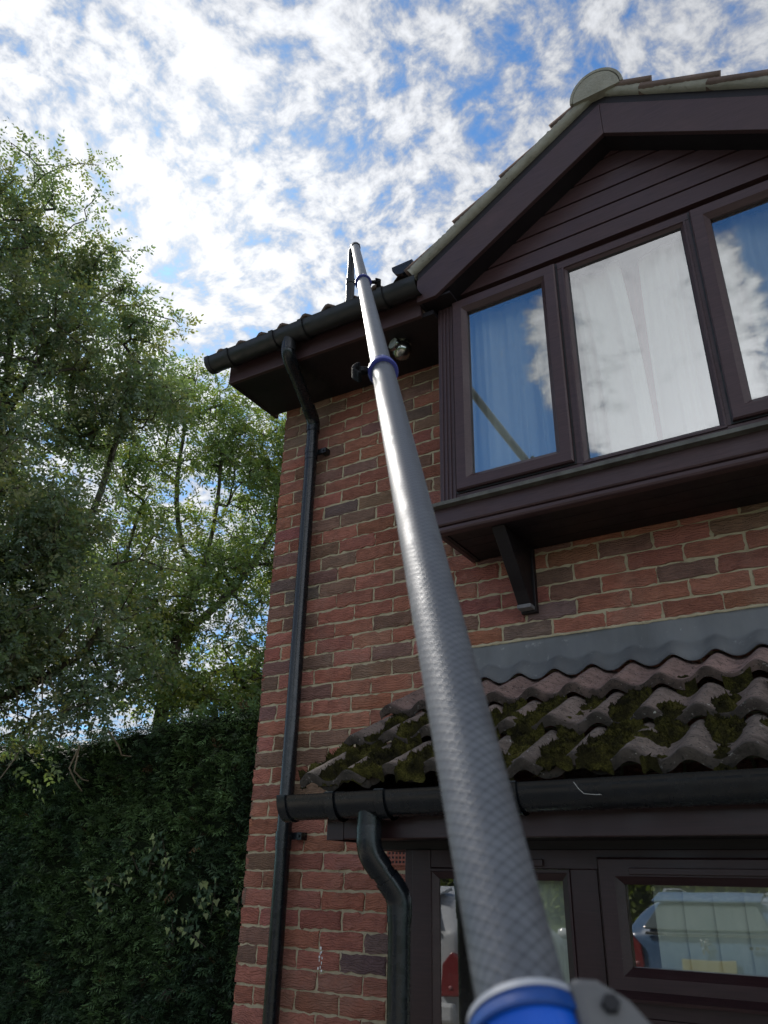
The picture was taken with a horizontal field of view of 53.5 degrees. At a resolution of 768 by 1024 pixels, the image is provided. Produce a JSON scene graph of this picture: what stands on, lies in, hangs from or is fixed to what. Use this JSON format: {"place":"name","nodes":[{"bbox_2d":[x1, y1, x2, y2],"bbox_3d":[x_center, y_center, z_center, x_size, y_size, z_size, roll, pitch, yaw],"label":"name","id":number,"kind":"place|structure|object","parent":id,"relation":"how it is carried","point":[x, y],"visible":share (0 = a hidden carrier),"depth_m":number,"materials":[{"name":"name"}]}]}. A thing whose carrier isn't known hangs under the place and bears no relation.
{"place":"outdoors","nodes":[
{"label":"outdoors","id":0,"kind":"place"},
{"bbox_2d":[0,0,767,745],"label":"sky","id":1,"kind":"structure","parent":0,"point":[257,141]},
{"label":"ground","id":2,"kind":"structure","parent":0,"visible":0},
{"bbox_2d":[0,118,222,803],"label":"ash tree","id":3,"kind":"object","parent":2,"relation":"on","point":[45,528],"visible":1,"depth_m":9.35,"materials":[{"name":"green plant"}]},
{"bbox_2d":[0,691,260,1023],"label":"conifer hedge","id":4,"kind":"object","parent":2,"relation":"on","point":[69,954],"visible":0.71,"depth_m":8.20,"materials":[{"name":"green plant"}]},
{"bbox_2d":[84,869,135,919],"bbox_3d":[-2.912,4.015,7.995,0.751,0.488,0.097,-14,-30,29],"label":"ivy","id":5,"kind":"object","parent":4,"relation":"attached to","point":[90,882],"visible":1,"depth_m":8.00,"materials":[{"name":"green plant"}]},
{"bbox_2d":[121,831,170,898],"bbox_3d":[-2.465,3.648,7.881,0.730,0.644,0.122,-14,-30,29],"label":"ivy","id":6,"kind":"object","parent":4,"relation":"attached to","point":[145,859],"visible":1,"depth_m":7.86,"materials":[{"name":"green plant"}]},
{"bbox_2d":[160,876,219,948],"bbox_3d":[-1.887,3.867,7.353,0.722,0.652,0.126,-14,-30,29],"label":"ivy","id":7,"kind":"object","parent":4,"relation":"attached to","point":[201,903],"visible":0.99,"depth_m":7.32,"materials":[{"name":"green plant"}]},
{"bbox_2d":[225,876,241,917],"bbox_3d":[-1.375,3.607,7.136,0.217,0.357,0.101,-14,-30,29],"label":"ivy","id":8,"kind":"object","parent":4,"relation":"attached to","point":[234,900],"visible":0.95,"depth_m":7.13,"materials":[{"name":"green plant"}]},
{"bbox_2d":[57,349,286,732],"bbox_3d":[-2.923,1.783,12.465,5.681,10.925,3.424,16,-29,-27],"label":"ash tree","id":9,"kind":"object","parent":2,"relation":"on","point":[241,564],"visible":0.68,"depth_m":12.52,"materials":[{"name":"green plant"}]},
{"bbox_2d":[204,67,767,1023],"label":"brick house","id":10,"kind":"structure","parent":2,"relation":"on","point":[572,305],"depth_m":3.15,"materials":[{"name":"brick"}]},
{"bbox_2d":[388,337,411,360],"bbox_3d":[0.088,-0.845,3.950,0.112,0.114,0.127,-14,-30,29],"label":"security lamp","id":11,"kind":"object","parent":10,"relation":"attached to","point":[400,349],"visible":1,"depth_m":3.92,"materials":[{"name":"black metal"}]},
{"bbox_2d":[345,242,649,1023],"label":"gutter vacuum pole","id":12,"kind":"object","parent":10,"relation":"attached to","point":[516,971],"visible":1,"depth_m":0.53,"materials":[{"name":"grey metal"}]},
{"bbox_2d":[534,869,569,983],"bbox_3d":[0.475,1.573,2.265,0.335,1.025,0.040,-14,-30,29],"label":"vertical blind","id":13,"kind":"object","parent":10,"relation":"attached to","point":[552,895],"depth_m":2.38,"materials":[{"name":"fabric"}]},
{"bbox_2d":[405,849,767,1023],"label":"porch window","id":14,"kind":"structure","parent":10,"relation":"in","point":[598,920],"depth_m":2.21,"materials":[{"name":"plastic"}]},
{"bbox_2d":[452,180,767,496],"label":"bay window","id":15,"kind":"structure","parent":10,"relation":"in","point":[654,336],"depth_m":3.16,"materials":[{"name":"glass"}]},
{"bbox_2d":[652,885,767,975],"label":"vertical blind","id":16,"kind":"object","parent":10,"relation":"attached to","point":[713,929],"depth_m":2.15,"materials":[{"name":"fabric"}]}
]}

